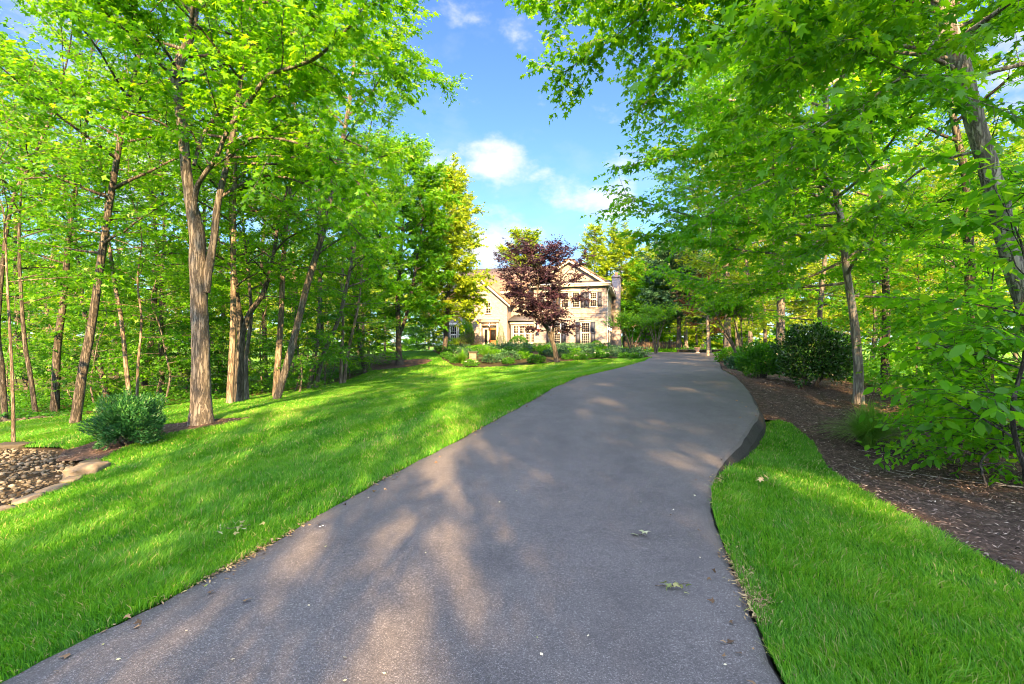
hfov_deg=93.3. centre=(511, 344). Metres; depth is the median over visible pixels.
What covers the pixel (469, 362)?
flowering plant
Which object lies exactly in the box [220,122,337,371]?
woodland tree
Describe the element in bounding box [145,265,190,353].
distant tree
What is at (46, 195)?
sapling
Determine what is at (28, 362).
woodland tree
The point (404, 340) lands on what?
distant tree
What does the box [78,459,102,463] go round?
edging stone
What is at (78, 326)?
distant tree
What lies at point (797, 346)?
glossy shrub
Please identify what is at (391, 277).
woodland tree
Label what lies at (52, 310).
woodland tree
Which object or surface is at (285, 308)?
woodland tree
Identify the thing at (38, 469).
river stones
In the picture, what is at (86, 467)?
edging stone
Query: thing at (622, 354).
flowering plant
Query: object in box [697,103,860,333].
woodland tree
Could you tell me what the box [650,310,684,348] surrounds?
woodland tree
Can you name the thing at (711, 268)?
woodland tree
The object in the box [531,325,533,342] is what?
window
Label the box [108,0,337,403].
woodland tree
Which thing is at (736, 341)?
woodland tree
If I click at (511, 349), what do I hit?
flowering plant
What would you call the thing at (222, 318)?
sapling
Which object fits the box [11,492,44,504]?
edging stone
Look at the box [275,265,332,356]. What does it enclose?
distant tree
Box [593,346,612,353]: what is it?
bedding shrub
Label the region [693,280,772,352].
crape myrtle
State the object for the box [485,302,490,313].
window
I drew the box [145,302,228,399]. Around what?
sapling
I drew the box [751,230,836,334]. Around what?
woodland tree
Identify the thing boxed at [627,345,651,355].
bedding shrub
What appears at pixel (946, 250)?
sapling
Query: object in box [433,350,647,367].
planting bed
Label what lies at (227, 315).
distant tree
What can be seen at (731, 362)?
laurel shrub
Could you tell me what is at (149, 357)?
sapling
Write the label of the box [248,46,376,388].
woodland tree
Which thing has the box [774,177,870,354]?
woodland tree
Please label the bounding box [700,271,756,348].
distant tree
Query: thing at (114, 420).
evergreen shrub
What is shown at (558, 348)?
bedding shrub
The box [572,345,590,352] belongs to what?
bedding shrub
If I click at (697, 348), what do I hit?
garden urn
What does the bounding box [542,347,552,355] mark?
bedding shrub
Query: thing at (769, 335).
distant tree
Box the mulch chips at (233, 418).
[57,417,239,460]
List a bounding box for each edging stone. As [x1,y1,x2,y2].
[0,441,35,450]
[0,505,17,510]
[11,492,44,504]
[34,483,70,493]
[59,475,83,483]
[61,461,110,478]
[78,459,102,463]
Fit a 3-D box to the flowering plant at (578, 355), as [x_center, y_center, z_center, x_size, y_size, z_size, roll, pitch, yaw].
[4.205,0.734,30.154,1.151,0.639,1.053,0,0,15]
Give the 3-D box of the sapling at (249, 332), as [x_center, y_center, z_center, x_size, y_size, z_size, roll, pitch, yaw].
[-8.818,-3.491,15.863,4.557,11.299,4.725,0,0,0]
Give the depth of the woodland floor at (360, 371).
28.80 m
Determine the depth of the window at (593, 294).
43.32 m
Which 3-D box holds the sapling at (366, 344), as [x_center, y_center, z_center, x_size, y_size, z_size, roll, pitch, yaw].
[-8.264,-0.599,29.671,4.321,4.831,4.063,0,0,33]
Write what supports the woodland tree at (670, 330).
on the ground at (497, 419)
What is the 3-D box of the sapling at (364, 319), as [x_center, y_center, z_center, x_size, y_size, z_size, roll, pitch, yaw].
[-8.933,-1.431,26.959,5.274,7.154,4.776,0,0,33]
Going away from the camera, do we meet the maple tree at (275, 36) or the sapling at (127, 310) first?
the maple tree at (275, 36)
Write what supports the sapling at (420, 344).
on the lawn at (418, 353)
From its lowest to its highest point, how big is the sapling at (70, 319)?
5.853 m
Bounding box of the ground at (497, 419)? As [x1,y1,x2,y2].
[3,345,1021,683]
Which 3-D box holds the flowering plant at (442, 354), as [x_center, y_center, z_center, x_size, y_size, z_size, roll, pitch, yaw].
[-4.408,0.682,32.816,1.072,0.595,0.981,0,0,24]
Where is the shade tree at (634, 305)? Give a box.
[621,257,676,348]
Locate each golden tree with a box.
[494,226,544,266]
[596,218,660,346]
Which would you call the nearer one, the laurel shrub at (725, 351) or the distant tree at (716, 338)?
the laurel shrub at (725, 351)
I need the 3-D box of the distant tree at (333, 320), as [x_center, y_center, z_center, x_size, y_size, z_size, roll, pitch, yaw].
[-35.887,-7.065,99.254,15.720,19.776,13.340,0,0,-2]
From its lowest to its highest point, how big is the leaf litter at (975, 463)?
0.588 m
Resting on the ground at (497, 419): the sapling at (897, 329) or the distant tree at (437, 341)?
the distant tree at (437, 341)
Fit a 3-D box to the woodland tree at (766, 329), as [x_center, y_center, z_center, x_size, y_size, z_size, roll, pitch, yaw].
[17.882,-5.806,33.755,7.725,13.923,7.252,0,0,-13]
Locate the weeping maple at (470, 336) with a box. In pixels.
[458,331,482,346]
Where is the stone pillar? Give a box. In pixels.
[468,351,477,360]
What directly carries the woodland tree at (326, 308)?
on the ground at (497, 419)
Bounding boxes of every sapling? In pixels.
[0,37,145,441]
[0,252,131,393]
[1,264,78,405]
[1,305,115,404]
[1,307,71,398]
[4,95,226,396]
[7,248,163,404]
[22,301,156,397]
[62,262,182,388]
[71,224,227,401]
[93,301,188,391]
[103,237,259,390]
[106,302,189,394]
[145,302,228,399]
[148,234,275,392]
[163,64,308,399]
[181,305,269,391]
[189,234,317,391]
[245,251,351,391]
[248,290,354,390]
[265,262,366,383]
[293,303,372,378]
[315,259,399,376]
[344,299,407,366]
[394,304,435,350]
[402,311,452,349]
[407,311,453,351]
[781,251,914,381]
[840,224,998,388]
[840,290,1017,409]
[846,130,1023,472]
[852,181,1011,369]
[854,186,1023,455]
[856,346,1023,488]
[864,288,1023,468]
[874,259,1023,485]
[902,150,1023,399]
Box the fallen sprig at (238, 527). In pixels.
[217,520,264,534]
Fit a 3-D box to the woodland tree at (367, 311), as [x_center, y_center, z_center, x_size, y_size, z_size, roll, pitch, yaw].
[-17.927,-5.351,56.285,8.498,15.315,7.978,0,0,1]
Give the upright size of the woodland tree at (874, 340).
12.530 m
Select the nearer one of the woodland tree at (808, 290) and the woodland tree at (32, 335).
the woodland tree at (808, 290)
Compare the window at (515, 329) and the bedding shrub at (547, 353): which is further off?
the window at (515, 329)
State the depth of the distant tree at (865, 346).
94.84 m
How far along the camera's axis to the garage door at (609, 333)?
47.38 m
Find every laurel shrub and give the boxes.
[712,345,744,361]
[723,352,760,369]
[733,340,784,377]
[766,340,810,369]
[834,353,880,379]
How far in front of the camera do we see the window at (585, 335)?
43.50 m
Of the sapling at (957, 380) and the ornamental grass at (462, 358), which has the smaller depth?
the sapling at (957, 380)
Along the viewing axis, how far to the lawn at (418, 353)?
5.61 m
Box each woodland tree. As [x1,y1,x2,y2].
[0,0,167,419]
[0,0,191,411]
[0,0,240,393]
[0,0,274,423]
[0,38,118,411]
[0,59,181,401]
[0,69,91,395]
[0,79,82,306]
[0,166,105,375]
[0,237,72,355]
[1,259,27,347]
[23,240,118,353]
[27,123,178,381]
[49,71,237,394]
[70,38,242,398]
[82,242,158,347]
[104,2,341,401]
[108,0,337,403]
[118,65,269,388]
[122,242,189,352]
[152,148,280,379]
[169,243,256,347]
[204,104,317,385]
[208,1,377,396]
[208,248,277,367]
[211,0,471,399]
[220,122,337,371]
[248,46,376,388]
[253,241,325,366]
[256,116,366,367]
[267,58,420,387]
[276,110,406,383]
[299,121,426,382]
[299,256,355,354]
[303,133,407,373]
[322,180,401,346]
[328,248,394,354]
[359,247,413,350]
[620,247,658,338]
[639,22,799,356]
[647,246,689,341]
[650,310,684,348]
[658,9,876,340]
[665,210,754,352]
[666,120,834,345]
[674,250,717,344]
[695,186,838,342]
[695,212,772,348]
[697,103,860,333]
[701,35,937,360]
[744,0,987,384]
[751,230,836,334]
[768,171,871,331]
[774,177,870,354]
[794,0,1023,386]
[807,197,901,342]
[822,142,942,358]
[827,178,940,357]
[862,140,993,330]
[868,93,1023,349]
[881,103,1023,363]
[891,214,945,348]
[904,207,988,311]
[956,126,1023,326]
[974,185,1023,359]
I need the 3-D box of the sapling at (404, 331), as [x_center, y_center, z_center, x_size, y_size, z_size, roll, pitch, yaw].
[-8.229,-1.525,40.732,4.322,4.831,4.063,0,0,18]
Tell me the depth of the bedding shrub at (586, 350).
31.27 m
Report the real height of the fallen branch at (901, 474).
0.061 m
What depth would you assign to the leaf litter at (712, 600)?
2.80 m
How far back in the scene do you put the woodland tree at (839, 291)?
36.10 m
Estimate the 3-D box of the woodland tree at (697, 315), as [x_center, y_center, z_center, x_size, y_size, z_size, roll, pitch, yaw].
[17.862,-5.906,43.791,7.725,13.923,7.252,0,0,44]
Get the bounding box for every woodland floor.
[8,350,416,421]
[801,355,1022,439]
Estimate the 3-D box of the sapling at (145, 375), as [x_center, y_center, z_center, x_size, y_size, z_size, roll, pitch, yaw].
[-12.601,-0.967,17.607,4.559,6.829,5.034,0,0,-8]
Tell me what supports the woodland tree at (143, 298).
on the ground at (497, 419)
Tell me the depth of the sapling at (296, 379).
19.25 m
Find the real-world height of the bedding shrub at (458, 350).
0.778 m
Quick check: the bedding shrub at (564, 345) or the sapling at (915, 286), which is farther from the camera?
the bedding shrub at (564, 345)
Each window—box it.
[450,326,456,344]
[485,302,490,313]
[513,325,517,342]
[519,325,523,341]
[525,325,529,342]
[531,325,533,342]
[551,323,560,342]
[561,292,568,308]
[571,292,579,308]
[581,322,589,343]
[589,292,596,307]
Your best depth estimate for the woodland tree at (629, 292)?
61.28 m
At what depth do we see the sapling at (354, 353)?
26.83 m
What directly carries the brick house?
on the ground at (497, 419)
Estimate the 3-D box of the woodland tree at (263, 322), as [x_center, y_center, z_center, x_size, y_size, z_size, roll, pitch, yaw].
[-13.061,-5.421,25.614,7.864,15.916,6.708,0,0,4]
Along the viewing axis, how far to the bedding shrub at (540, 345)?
36.03 m
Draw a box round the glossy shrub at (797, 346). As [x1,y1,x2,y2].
[770,319,852,388]
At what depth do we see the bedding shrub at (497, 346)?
37.42 m
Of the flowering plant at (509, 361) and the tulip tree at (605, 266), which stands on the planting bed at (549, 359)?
the flowering plant at (509, 361)
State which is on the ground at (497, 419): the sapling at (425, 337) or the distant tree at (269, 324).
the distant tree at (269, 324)
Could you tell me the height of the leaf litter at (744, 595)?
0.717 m
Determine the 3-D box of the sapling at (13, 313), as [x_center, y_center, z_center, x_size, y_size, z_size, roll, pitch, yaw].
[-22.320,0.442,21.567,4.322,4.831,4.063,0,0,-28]
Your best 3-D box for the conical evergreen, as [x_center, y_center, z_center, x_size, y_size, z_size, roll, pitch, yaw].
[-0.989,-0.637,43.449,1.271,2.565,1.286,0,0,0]
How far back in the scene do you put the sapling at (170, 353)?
21.97 m
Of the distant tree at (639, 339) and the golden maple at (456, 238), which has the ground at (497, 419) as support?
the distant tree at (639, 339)
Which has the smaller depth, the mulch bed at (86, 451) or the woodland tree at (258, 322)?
the mulch bed at (86, 451)
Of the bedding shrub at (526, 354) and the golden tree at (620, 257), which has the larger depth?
the golden tree at (620, 257)
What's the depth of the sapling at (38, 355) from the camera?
18.06 m
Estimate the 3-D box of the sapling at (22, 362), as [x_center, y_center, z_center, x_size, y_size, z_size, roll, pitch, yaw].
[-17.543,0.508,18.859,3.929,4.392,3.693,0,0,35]
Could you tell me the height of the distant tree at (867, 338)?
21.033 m
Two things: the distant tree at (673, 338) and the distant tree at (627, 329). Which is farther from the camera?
the distant tree at (627, 329)
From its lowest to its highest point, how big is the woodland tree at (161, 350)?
15.165 m
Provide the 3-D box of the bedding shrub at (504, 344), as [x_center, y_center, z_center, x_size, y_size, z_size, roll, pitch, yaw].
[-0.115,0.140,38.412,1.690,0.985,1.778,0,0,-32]
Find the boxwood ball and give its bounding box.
[509,335,527,343]
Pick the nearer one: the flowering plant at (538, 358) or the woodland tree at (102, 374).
the woodland tree at (102, 374)
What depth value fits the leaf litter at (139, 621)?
2.62 m
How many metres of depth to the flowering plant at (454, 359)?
30.37 m
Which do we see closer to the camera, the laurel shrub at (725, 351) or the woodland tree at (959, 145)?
the woodland tree at (959, 145)
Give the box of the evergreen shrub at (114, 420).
[76,386,168,450]
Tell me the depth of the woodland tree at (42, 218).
13.47 m
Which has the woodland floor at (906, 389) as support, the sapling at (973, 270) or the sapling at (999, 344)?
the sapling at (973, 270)
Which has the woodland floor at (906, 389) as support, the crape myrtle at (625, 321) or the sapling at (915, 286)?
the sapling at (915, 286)
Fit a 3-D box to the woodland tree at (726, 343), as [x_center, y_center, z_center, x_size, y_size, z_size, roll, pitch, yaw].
[13.468,-9.722,31.020,10.970,21.656,10.217,0,0,0]
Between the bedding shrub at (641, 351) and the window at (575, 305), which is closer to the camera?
the bedding shrub at (641, 351)
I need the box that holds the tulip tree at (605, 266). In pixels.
[577,220,630,331]
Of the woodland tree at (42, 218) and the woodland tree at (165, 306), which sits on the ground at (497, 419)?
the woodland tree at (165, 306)
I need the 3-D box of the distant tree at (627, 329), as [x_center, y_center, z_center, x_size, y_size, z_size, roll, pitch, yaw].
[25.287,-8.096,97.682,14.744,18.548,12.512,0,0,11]
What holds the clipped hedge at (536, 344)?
on the planting bed at (549, 359)
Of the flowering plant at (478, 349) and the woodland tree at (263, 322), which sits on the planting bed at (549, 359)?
the flowering plant at (478, 349)
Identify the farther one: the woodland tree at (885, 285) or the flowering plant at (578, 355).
the flowering plant at (578, 355)
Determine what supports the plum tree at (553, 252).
on the planting bed at (549, 359)
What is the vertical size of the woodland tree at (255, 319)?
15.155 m
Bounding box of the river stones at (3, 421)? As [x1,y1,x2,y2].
[0,416,53,422]
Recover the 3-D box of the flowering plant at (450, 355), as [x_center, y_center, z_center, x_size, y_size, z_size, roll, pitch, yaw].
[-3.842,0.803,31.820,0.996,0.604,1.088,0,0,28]
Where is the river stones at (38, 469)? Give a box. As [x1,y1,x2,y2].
[0,448,73,502]
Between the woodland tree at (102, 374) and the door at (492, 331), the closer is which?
the woodland tree at (102, 374)
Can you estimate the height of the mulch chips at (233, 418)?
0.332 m
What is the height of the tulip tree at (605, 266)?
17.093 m
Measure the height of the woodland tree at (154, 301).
15.120 m
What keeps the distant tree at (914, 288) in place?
on the ground at (497, 419)
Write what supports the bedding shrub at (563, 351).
on the planting bed at (549, 359)
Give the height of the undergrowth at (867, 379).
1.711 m
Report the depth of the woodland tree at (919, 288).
54.93 m
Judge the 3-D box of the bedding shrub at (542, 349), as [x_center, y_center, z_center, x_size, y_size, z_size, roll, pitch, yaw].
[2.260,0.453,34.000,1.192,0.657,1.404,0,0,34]
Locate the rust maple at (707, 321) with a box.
[674,268,742,355]
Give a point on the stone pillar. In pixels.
(472, 355)
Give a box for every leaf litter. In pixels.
[0,371,794,683]
[60,399,545,658]
[102,368,726,680]
[670,400,756,683]
[834,401,1023,485]
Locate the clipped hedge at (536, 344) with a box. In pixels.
[533,342,593,349]
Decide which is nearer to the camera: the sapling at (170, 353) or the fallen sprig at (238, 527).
the fallen sprig at (238, 527)
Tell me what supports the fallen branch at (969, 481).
on the mulch bed at (1012, 521)
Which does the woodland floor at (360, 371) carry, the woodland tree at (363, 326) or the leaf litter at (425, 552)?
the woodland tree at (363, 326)
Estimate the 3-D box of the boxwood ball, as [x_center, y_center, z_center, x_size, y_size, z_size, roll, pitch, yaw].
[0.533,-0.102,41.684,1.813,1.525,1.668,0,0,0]
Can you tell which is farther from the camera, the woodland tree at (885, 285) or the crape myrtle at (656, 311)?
the crape myrtle at (656, 311)
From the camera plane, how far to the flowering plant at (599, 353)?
30.14 m
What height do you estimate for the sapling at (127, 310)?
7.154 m
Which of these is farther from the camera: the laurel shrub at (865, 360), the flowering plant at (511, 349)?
the flowering plant at (511, 349)
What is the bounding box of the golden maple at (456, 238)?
[404,152,497,351]
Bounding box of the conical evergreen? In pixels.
[495,324,505,345]
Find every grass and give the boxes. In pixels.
[456,348,467,362]
[478,345,494,361]
[798,397,911,447]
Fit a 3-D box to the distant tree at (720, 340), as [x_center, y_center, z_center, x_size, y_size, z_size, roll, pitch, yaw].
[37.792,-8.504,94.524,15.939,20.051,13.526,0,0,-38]
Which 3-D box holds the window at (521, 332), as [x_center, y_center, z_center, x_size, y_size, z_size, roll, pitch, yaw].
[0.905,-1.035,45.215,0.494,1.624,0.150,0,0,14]
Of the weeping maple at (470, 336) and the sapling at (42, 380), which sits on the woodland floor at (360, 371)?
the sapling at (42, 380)
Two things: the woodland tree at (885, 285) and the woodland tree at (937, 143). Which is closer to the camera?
the woodland tree at (885, 285)
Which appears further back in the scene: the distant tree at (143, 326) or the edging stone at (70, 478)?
the distant tree at (143, 326)
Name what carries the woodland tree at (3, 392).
on the woodland floor at (360, 371)
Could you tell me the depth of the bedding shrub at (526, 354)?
31.35 m
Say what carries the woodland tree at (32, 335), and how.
on the ground at (497, 419)
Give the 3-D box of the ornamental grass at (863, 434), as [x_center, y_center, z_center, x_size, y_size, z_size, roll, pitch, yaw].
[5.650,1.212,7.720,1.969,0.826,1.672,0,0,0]
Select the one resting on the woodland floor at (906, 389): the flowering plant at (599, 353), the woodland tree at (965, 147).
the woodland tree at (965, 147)
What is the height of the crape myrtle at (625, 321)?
3.979 m
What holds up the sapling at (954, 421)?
on the mulch bed at (1012, 521)
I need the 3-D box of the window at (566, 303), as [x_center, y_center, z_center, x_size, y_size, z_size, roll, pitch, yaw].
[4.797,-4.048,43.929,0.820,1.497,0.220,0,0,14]
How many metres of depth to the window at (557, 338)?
44.15 m
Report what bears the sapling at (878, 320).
on the woodland floor at (906, 389)
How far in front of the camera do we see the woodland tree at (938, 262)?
39.90 m
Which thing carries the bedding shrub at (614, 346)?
on the planting bed at (549, 359)
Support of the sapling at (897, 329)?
on the mulch bed at (1012, 521)
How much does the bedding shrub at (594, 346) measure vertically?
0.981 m
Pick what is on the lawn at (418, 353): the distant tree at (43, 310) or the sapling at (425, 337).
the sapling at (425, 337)
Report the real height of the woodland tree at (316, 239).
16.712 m
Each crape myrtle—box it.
[602,307,660,350]
[634,298,679,353]
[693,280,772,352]
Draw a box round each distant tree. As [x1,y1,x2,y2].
[1,260,64,353]
[26,275,83,351]
[38,259,140,357]
[125,287,158,347]
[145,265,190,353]
[212,274,268,348]
[245,265,303,351]
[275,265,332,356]
[308,275,360,353]
[335,266,394,354]
[365,271,424,352]
[404,268,443,349]
[616,271,674,347]
[621,261,658,346]
[634,246,697,345]
[667,320,713,347]
[681,254,723,348]
[683,252,722,348]
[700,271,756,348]
[716,242,775,348]
[753,271,812,345]
[790,262,843,348]
[825,278,872,348]
[845,273,903,350]
[879,264,948,346]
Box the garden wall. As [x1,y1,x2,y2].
[676,349,721,352]
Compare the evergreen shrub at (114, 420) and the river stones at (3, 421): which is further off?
the river stones at (3, 421)
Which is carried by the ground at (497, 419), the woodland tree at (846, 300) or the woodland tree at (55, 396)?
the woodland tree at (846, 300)
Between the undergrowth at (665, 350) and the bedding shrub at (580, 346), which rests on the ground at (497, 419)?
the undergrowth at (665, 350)
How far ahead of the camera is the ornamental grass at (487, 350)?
30.46 m
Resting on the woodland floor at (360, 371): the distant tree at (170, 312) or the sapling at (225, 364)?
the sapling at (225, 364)
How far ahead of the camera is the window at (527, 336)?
45.07 m
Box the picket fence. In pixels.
[624,341,681,349]
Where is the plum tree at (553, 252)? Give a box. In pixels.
[492,232,596,362]
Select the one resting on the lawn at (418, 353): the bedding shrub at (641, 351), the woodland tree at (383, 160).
the woodland tree at (383, 160)
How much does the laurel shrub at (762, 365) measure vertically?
1.248 m
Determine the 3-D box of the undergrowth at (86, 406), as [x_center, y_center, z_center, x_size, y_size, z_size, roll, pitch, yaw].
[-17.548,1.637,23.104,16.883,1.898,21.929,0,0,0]
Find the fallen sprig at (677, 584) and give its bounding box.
[655,580,690,593]
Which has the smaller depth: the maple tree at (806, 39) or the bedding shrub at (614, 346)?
the maple tree at (806, 39)
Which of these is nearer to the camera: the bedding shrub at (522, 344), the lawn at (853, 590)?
the lawn at (853, 590)
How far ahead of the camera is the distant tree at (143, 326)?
110.50 m
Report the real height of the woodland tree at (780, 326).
19.727 m
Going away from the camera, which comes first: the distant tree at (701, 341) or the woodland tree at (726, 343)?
the woodland tree at (726, 343)
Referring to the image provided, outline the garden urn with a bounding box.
[694,345,700,352]
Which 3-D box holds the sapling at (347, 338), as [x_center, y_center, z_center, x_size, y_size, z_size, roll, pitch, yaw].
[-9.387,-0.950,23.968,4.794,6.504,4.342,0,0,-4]
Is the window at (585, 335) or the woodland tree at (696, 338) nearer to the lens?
the window at (585, 335)
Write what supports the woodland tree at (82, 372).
on the lawn at (418, 353)
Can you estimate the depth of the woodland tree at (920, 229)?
28.75 m
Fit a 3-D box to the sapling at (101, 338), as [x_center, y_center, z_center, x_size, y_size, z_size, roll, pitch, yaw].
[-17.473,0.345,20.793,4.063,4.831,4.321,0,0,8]
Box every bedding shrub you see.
[452,347,470,354]
[481,353,504,362]
[483,344,500,348]
[496,348,521,359]
[500,341,515,348]
[505,344,520,350]
[513,350,534,358]
[515,341,533,351]
[532,344,551,349]
[538,347,547,353]
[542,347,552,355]
[549,346,566,354]
[551,349,571,356]
[556,343,571,349]
[561,347,582,354]
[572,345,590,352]
[579,347,595,356]
[585,343,605,353]
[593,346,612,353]
[600,347,618,358]
[607,344,623,354]
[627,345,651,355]
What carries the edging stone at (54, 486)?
on the creek bed at (29, 477)
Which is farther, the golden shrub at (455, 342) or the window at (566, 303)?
the window at (566, 303)
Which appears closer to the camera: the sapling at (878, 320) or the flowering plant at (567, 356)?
the sapling at (878, 320)
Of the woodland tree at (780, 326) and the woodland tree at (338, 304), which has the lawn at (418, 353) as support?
the woodland tree at (338, 304)
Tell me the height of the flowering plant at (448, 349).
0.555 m
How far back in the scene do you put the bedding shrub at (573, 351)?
31.82 m
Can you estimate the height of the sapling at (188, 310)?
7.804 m
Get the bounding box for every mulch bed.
[57,417,252,460]
[366,359,431,370]
[720,360,1023,576]
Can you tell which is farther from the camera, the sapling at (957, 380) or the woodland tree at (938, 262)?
the woodland tree at (938, 262)
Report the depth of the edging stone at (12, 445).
8.89 m
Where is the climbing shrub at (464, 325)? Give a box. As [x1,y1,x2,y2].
[459,318,474,343]
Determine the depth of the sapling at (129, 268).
13.29 m
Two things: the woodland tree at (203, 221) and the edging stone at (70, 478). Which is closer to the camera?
the edging stone at (70, 478)
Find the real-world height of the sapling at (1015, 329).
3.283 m
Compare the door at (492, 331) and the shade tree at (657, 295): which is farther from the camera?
the shade tree at (657, 295)
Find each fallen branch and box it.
[878,470,912,476]
[896,470,1023,487]
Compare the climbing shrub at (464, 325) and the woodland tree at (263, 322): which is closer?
the woodland tree at (263, 322)
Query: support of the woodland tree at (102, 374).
on the woodland floor at (360, 371)
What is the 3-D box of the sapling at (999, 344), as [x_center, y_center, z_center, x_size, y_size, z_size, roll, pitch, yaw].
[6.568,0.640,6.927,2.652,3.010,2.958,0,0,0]
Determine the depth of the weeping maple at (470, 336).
40.46 m
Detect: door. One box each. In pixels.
[489,328,495,345]
[608,325,610,343]
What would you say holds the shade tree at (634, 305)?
on the ground at (497, 419)
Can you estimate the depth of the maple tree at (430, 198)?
29.34 m
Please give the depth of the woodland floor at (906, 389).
13.96 m
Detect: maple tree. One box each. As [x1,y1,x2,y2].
[28,0,441,425]
[332,127,466,364]
[502,0,1023,332]
[580,0,1023,404]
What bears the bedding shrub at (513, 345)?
on the planting bed at (549, 359)
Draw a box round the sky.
[0,0,1023,345]
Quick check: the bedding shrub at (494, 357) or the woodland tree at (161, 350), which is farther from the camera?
the bedding shrub at (494, 357)
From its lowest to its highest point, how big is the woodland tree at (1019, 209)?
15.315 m
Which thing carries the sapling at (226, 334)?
on the woodland floor at (360, 371)
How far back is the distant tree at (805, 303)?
99.83 m
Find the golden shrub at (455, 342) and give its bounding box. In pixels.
[448,337,466,345]
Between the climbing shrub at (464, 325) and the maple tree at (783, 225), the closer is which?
the maple tree at (783, 225)
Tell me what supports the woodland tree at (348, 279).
on the lawn at (418, 353)
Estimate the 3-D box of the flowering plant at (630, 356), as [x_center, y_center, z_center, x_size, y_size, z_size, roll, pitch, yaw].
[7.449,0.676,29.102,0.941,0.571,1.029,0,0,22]
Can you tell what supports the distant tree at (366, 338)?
on the ground at (497, 419)
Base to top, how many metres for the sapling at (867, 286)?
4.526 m
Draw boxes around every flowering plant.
[438,351,451,357]
[443,348,454,352]
[444,353,457,359]
[449,355,460,362]
[461,359,479,366]
[473,347,484,352]
[501,357,514,363]
[503,346,517,351]
[526,354,545,363]
[561,353,571,359]
[571,352,587,359]
[592,349,612,357]
[617,352,631,358]
[628,352,642,358]
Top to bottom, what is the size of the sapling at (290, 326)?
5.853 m
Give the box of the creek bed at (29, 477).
[0,447,83,505]
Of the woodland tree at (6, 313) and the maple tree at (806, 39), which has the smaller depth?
the maple tree at (806, 39)
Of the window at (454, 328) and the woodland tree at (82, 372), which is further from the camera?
the window at (454, 328)
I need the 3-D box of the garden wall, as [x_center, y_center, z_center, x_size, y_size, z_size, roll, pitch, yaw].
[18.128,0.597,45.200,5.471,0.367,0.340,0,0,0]
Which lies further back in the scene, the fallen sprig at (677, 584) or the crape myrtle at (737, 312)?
the crape myrtle at (737, 312)
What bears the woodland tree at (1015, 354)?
on the ground at (497, 419)
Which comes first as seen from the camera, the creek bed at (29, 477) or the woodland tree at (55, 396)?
the creek bed at (29, 477)
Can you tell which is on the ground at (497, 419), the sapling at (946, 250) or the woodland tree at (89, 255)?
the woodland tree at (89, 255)
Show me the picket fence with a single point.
(668, 344)
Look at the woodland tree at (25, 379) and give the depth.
22.52 m
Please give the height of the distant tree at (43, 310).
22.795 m
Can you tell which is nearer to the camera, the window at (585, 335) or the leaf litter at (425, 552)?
the leaf litter at (425, 552)
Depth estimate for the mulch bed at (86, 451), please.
8.44 m
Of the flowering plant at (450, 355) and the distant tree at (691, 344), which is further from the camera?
the distant tree at (691, 344)
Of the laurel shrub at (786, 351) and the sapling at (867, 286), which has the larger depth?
the laurel shrub at (786, 351)
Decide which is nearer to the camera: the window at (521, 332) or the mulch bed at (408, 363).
the mulch bed at (408, 363)
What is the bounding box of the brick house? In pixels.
[440,258,620,346]
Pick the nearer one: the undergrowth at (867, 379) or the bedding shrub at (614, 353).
the undergrowth at (867, 379)
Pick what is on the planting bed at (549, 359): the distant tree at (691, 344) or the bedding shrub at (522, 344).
the bedding shrub at (522, 344)
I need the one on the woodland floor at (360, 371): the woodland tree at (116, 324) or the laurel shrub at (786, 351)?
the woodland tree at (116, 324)
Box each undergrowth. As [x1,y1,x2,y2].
[0,355,372,418]
[618,346,715,351]
[797,353,1023,451]
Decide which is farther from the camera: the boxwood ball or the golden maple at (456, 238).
the boxwood ball
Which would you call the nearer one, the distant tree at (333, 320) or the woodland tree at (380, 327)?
the woodland tree at (380, 327)
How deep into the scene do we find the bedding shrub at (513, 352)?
30.52 m
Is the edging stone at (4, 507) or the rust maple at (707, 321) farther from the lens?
the rust maple at (707, 321)
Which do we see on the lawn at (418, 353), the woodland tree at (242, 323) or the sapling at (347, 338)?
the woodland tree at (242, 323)
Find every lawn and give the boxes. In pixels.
[0,351,607,681]
[712,424,1023,683]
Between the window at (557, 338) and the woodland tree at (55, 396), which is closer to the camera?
the woodland tree at (55, 396)
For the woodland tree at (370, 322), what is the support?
on the lawn at (418, 353)
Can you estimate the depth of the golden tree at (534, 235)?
64.83 m
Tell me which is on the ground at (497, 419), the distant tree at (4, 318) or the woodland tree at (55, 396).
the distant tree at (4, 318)
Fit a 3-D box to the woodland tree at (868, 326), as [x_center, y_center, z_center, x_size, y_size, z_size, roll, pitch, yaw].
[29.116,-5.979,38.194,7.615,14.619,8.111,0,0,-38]
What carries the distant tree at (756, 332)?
on the ground at (497, 419)
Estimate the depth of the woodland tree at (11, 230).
21.84 m
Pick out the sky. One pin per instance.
(528, 171)
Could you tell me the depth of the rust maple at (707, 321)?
33.00 m

